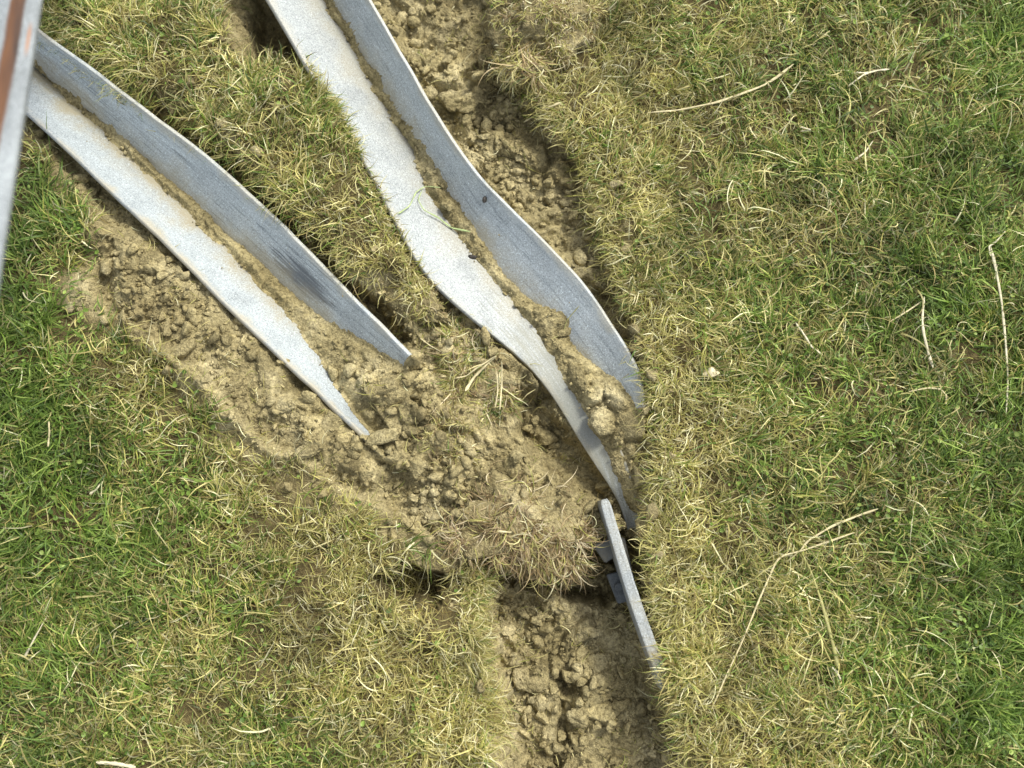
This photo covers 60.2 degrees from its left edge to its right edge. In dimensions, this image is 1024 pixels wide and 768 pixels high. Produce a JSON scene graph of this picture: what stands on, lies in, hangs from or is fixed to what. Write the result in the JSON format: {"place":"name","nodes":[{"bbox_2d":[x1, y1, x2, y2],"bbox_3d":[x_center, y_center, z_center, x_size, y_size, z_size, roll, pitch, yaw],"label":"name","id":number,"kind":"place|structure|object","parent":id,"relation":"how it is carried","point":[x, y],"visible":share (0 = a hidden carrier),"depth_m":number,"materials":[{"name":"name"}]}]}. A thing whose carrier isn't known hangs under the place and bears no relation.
{"place":"outdoors","nodes":[
{"label":"outdoors","id":0,"kind":"place"},
{"bbox_2d":[0,0,1023,767],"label":"ground","id":1,"kind":"structure","parent":0,"point":[254,30],"depth_m":1.53,"materials":[{"name":"soil"}]},
{"bbox_2d":[0,0,42,281],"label":"leaning post","id":2,"kind":"object","parent":1,"relation":"on","point":[19,24],"visible":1,"depth_m":0.94,"materials":[{"name":"metal"}]},
{"bbox_2d":[24,618,45,655],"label":"grass stalk","id":3,"kind":"object","parent":1,"relation":"on","point":[27,651],"depth_m":1.44,"materials":[{"name":"plant"}]},
{"bbox_2d":[137,250,166,276],"bbox_3d":[-0.638,-0.210,1.552,0.068,0.024,0.052,0,81,0],"label":"clay clod","id":4,"kind":"object","parent":1,"relation":"on","point":[157,256],"visible":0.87,"depth_m":1.54,"materials":[{"name":"brown soil"}]},
{"bbox_2d":[170,337,196,359],"bbox_3d":[-0.561,-0.059,1.507,0.028,0.021,0.053,35,83,5],"label":"clay clod","id":5,"kind":"object","parent":1,"relation":"on","point":[183,348],"visible":0.97,"depth_m":1.50,"materials":[{"name":"brown soil"}]},
{"bbox_2d":[26,29,411,451],"bbox_3d":[-0.721,-0.442,1.601,1.516,0.134,0.186,42,83,6],"label":"steel angle","id":6,"kind":"object","parent":1,"relation":"on","point":[205,181],"visible":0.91,"depth_m":1.58,"materials":[{"name":"metal"}]},
{"bbox_2d":[224,377,242,395],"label":"clay clod","id":7,"kind":"object","parent":1,"relation":"on","point":[230,388],"visible":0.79,"depth_m":1.51,"materials":[{"name":"beige soil"}]},
{"bbox_2d":[267,397,295,413],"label":"clay clod","id":8,"kind":"object","parent":1,"relation":"on","point":[281,404],"visible":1,"depth_m":1.49,"materials":[{"name":"beige soil"}]},
{"bbox_2d":[294,439,324,459],"bbox_3d":[-0.342,0.111,1.489,0.061,0.011,0.025,-28,82,-4],"label":"clay clod","id":9,"kind":"object","parent":1,"relation":"on","point":[308,451],"visible":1,"depth_m":1.49,"materials":[{"name":"beige soil"}]},
{"bbox_2d":[21,0,702,767],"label":"clay crumbs","id":10,"kind":"object","parent":1,"relation":"on","point":[579,674],"visible":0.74,"depth_m":1.53,"materials":[{"name":"brown soil"}]},
{"bbox_2d":[361,362,372,372],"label":"clay clod","id":11,"kind":"object","parent":1,"relation":"on","point":[366,365],"visible":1,"depth_m":1.55,"materials":[{"name":"beige soil"}]},
{"bbox_2d":[364,427,398,447],"bbox_3d":[-0.222,0.090,1.507,0.066,0.021,0.027,-16,81,-3],"label":"clay clod","id":12,"kind":"object","parent":1,"relation":"on","point":[381,437],"visible":1,"depth_m":1.50,"materials":[{"name":"beige soil"}]},
{"bbox_2d":[407,454,423,479],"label":"clay clod","id":13,"kind":"object","parent":1,"relation":"on","point":[415,462],"visible":1,"depth_m":1.49,"materials":[{"name":"brown soil"}]},
{"bbox_2d":[388,271,451,329],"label":"turf sod","id":14,"kind":"structure","parent":1,"relation":"on","point":[430,309],"depth_m":1.54,"materials":[{"name":"beige plant"}]},
{"bbox_2d":[411,402,481,469],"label":"turf sod","id":15,"kind":"structure","parent":1,"relation":"on","point":[444,451],"depth_m":1.50,"materials":[{"name":"brown soil"}]},
{"bbox_2d":[441,198,453,212],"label":"clay clod","id":16,"kind":"object","parent":1,"relation":"on","point":[447,204],"visible":1,"depth_m":1.59,"materials":[{"name":"brown soil"}]},
{"bbox_2d":[438,89,460,111],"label":"clay clod","id":17,"kind":"object","parent":1,"relation":"on","point":[448,102],"visible":1,"depth_m":1.65,"materials":[{"name":"brown soil"}]},
{"bbox_2d":[265,0,645,529],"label":"steel angle","id":18,"kind":"object","parent":1,"relation":"on","point":[531,263],"visible":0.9,"depth_m":1.57,"materials":[{"name":"metal"}]},
{"bbox_2d":[399,186,440,212],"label":"fresh grass","id":19,"kind":"structure","parent":18,"relation":"on","point":[414,196],"depth_m":1.58,"materials":[{"name":"green plant"}]},
{"bbox_2d":[418,191,469,231],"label":"fresh grass","id":20,"kind":"structure","parent":18,"relation":"on","point":[444,222],"depth_m":1.59,"materials":[{"name":"green plant"}]},
{"bbox_2d":[468,255,476,258],"bbox_3d":[-0.071,-0.229,1.592,0.017,0.006,0.009,0,81,0],"label":"dark crumb","id":21,"kind":"object","parent":18,"relation":"on","point":[472,256],"visible":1,"depth_m":1.59,"materials":[{"name":"black soil"}]},
{"bbox_2d":[418,305,530,432],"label":"turf sod","id":22,"kind":"structure","parent":1,"relation":"on","point":[453,367],"depth_m":1.53,"materials":[{"name":"beige plant"}]},
{"bbox_2d":[456,356,495,377],"bbox_3d":[-0.062,-0.027,1.515,0.080,0.022,0.007,-27,82,-4],"label":"grass stalk","id":23,"kind":"object","parent":22,"relation":"on","point":[477,367],"depth_m":1.52,"materials":[{"name":"plant"}]},
{"bbox_2d":[465,358,494,390],"bbox_3d":[-0.056,-0.020,1.513,0.010,0.021,0.080,41,83,6],"label":"grass stalk","id":24,"kind":"object","parent":22,"relation":"on","point":[467,387],"depth_m":1.52,"materials":[{"name":"plant"}]},
{"bbox_2d":[495,371,497,406],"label":"grass stalk","id":25,"kind":"object","parent":22,"relation":"on","point":[497,388],"depth_m":1.52,"materials":[{"name":"plant"}]},
{"bbox_2d":[499,362,502,408],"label":"grass stalk","id":26,"kind":"object","parent":22,"relation":"on","point":[501,385],"depth_m":1.52,"materials":[{"name":"plant"}]},
{"bbox_2d":[482,150,493,160],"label":"clay clod","id":27,"kind":"object","parent":1,"relation":"on","point":[487,153],"visible":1,"depth_m":1.63,"materials":[{"name":"brown soil"}]},
{"bbox_2d":[0,0,1023,767],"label":"grass","id":28,"kind":"structure","parent":1,"relation":"on","point":[34,750],"depth_m":1.49,"materials":[{"name":"green plant"}]},
{"bbox_2d":[47,421,49,445],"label":"grass stalk","id":29,"kind":"object","parent":28,"relation":"on","point":[48,433],"depth_m":1.48,"materials":[{"name":"plant"}]},
{"bbox_2d":[96,760,135,767],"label":"grass stalk","id":30,"kind":"object","parent":28,"relation":"on","point":[115,763],"depth_m":1.40,"materials":[{"name":"plant"}]},
{"bbox_2d":[484,0,608,70],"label":"turf sod","id":31,"kind":"structure","parent":28,"relation":"on","point":[556,27],"depth_m":1.58,"materials":[{"name":"beige plant"}]},
{"bbox_2d":[703,367,719,376],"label":"dead leaf","id":32,"kind":"object","parent":28,"relation":"on","point":[710,370],"visible":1,"depth_m":1.50,"materials":[{"name":"beige plant"}]},
{"bbox_2d":[648,64,793,112],"bbox_3d":[0.380,-0.519,1.584,0.277,0.017,0.030,-18,81,-3],"label":"grass stalk","id":33,"kind":"object","parent":28,"relation":"on","point":[755,88],"depth_m":1.58,"materials":[{"name":"plant"}]},
{"bbox_2d":[712,509,876,707],"bbox_3d":[0.436,0.340,1.441,0.070,0.018,0.428,42,83,6],"label":"grass stalk","id":34,"kind":"object","parent":28,"relation":"on","point":[818,534],"depth_m":1.46,"materials":[{"name":"plant"}]},
{"bbox_2d":[796,323,822,354],"bbox_3d":[0.505,-0.075,1.508,0.010,0.012,0.073,-39,83,-6],"label":"grass stalk","id":35,"kind":"object","parent":28,"relation":"on","point":[806,338],"depth_m":1.51,"materials":[{"name":"plant"}]},
{"bbox_2d":[802,553,838,668],"bbox_3d":[0.506,0.367,1.442,0.012,0.010,0.192,-14,81,-2],"label":"grass stalk","id":36,"kind":"object","parent":28,"relation":"on","point":[836,658],"depth_m":1.44,"materials":[{"name":"beige plant"}]},
{"bbox_2d":[854,141,872,159],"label":"grass stalk","id":37,"kind":"object","parent":28,"relation":"on","point":[863,153],"depth_m":1.55,"materials":[{"name":"plant"}]},
{"bbox_2d":[891,301,921,320],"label":"grass stalk","id":38,"kind":"object","parent":28,"relation":"on","point":[907,310],"depth_m":1.52,"materials":[{"name":"plant"}]},
{"bbox_2d":[921,297,933,367],"bbox_3d":[0.710,-0.090,1.517,0.017,0.016,0.126,-4,81,-1],"label":"grass stalk","id":39,"kind":"object","parent":28,"relation":"on","point":[925,339],"depth_m":1.51,"materials":[{"name":"plant"}]},
{"bbox_2d":[909,387,946,403],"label":"grass stalk","id":40,"kind":"object","parent":28,"relation":"on","point":[932,388],"depth_m":1.50,"materials":[{"name":"plant"}]},
{"bbox_2d":[988,231,1008,412],"bbox_3d":[0.845,-0.109,1.519,0.039,0.018,0.324,0,81,0],"label":"grass stalk","id":41,"kind":"object","parent":28,"relation":"on","point":[999,288],"depth_m":1.52,"materials":[{"name":"plant"}]},
{"bbox_2d":[508,450,523,463],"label":"clay clod","id":42,"kind":"object","parent":1,"relation":"on","point":[516,456],"visible":1,"depth_m":1.50,"materials":[{"name":"beige soil"}]},
{"bbox_2d":[425,461,609,605],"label":"turf sod","id":43,"kind":"structure","parent":1,"relation":"on","point":[551,543],"depth_m":1.47,"materials":[{"name":"beige plant"}]},
{"bbox_2d":[498,530,525,533],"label":"grass stalk","id":44,"kind":"object","parent":43,"relation":"on","point":[500,531],"depth_m":1.45,"materials":[{"name":"plant"}]},
{"bbox_2d":[478,37,566,103],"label":"turf sod","id":45,"kind":"structure","parent":1,"relation":"on","point":[520,68],"depth_m":1.57,"materials":[{"name":"beige plant"}]},
{"bbox_2d":[511,665,550,693],"bbox_3d":[0.035,0.512,1.532,0.073,0.022,0.050,0,81,0],"label":"clay clod","id":46,"kind":"object","parent":1,"relation":"on","point":[525,681],"visible":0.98,"depth_m":1.52,"materials":[{"name":"brown soil"}]},
{"bbox_2d":[524,102,560,121],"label":"grass stalk","id":47,"kind":"object","parent":1,"relation":"on","point":[555,104],"depth_m":1.58,"materials":[{"name":"plant"}]},
{"bbox_2d":[527,425,558,445],"bbox_3d":[0.054,0.094,1.607,0.063,0.038,0.039,0,81,0],"label":"clay clod","id":48,"kind":"object","parent":1,"relation":"on","point":[542,437],"visible":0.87,"depth_m":1.59,"materials":[{"name":"brown soil"}]},
{"bbox_2d":[556,327,570,336],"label":"clay clod","id":49,"kind":"object","parent":1,"relation":"on","point":[562,332],"visible":1,"depth_m":1.56,"materials":[{"name":"brown soil"}]},
{"bbox_2d":[552,306,578,338],"bbox_3d":[0.095,-0.106,1.548,0.008,0.036,0.070,39,83,6],"label":"grass root","id":50,"kind":"object","parent":1,"relation":"on","point":[567,320],"depth_m":1.55,"materials":[{"name":"brown plant"}]},
{"bbox_2d":[564,176,576,189],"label":"clay clod","id":51,"kind":"object","parent":1,"relation":"on","point":[569,185],"visible":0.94,"depth_m":1.62,"materials":[{"name":"brown soil"}]},
{"bbox_2d":[566,707,590,728],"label":"clay clod","id":52,"kind":"object","parent":1,"relation":"on","point":[575,718],"visible":1,"depth_m":1.50,"materials":[{"name":"brown soil"}]},
{"bbox_2d":[586,255,595,267],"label":"clay clod","id":53,"kind":"object","parent":1,"relation":"on","point":[591,261],"visible":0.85,"depth_m":1.60,"materials":[{"name":"brown soil"}]},
{"bbox_2d":[581,627,604,637],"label":"clay clod","id":54,"kind":"object","parent":1,"relation":"on","point":[595,632],"visible":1,"depth_m":1.53,"materials":[{"name":"brown soil"}]},
{"bbox_2d":[586,652,611,673],"bbox_3d":[0.149,0.488,1.545,0.052,0.016,0.038,0,81,0],"label":"clay clod","id":55,"kind":"object","parent":1,"relation":"on","point":[598,662],"visible":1,"depth_m":1.54,"materials":[{"name":"brown soil"}]},
{"bbox_2d":[587,408,616,436],"bbox_3d":[0.160,0.065,1.525,0.060,0.030,0.052,0,81,0],"label":"clay clod","id":56,"kind":"object","parent":1,"relation":"on","point":[600,424],"visible":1,"depth_m":1.52,"materials":[{"name":"beige soil"}]},
{"bbox_2d":[593,537,634,603],"bbox_3d":[0.183,0.319,1.525,0.056,0.088,0.109,-21,82,-3],"label":"bracket","id":57,"kind":"object","parent":1,"relation":"on","point":[605,554],"visible":0.41,"depth_m":1.49,"materials":[{"name":"metal"}]},
{"bbox_2d":[597,499,665,688],"bbox_3d":[0.200,0.350,1.486,0.023,0.098,0.321,-18,81,-3],"label":"steel bar","id":58,"kind":"object","parent":57,"relation":"on","point":[635,607],"visible":0.97,"depth_m":1.45,"materials":[{"name":"metal"}]},
{"bbox_2d":[634,464,644,490],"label":"clay clod","id":59,"kind":"object","parent":1,"relation":"on","point":[637,479],"visible":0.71,"depth_m":1.51,"materials":[{"name":"brown soil"}]},
{"bbox_2d":[635,514,653,536],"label":"clay clod","id":60,"kind":"object","parent":1,"relation":"on","point":[639,522],"visible":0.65,"depth_m":1.48,"materials":[{"name":"brown soil"}]},
{"bbox_2d":[848,69,888,85],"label":"grass stalk","id":61,"kind":"object","parent":1,"relation":"on","point":[865,73],"depth_m":1.58,"materials":[{"name":"plant"}]}
]}

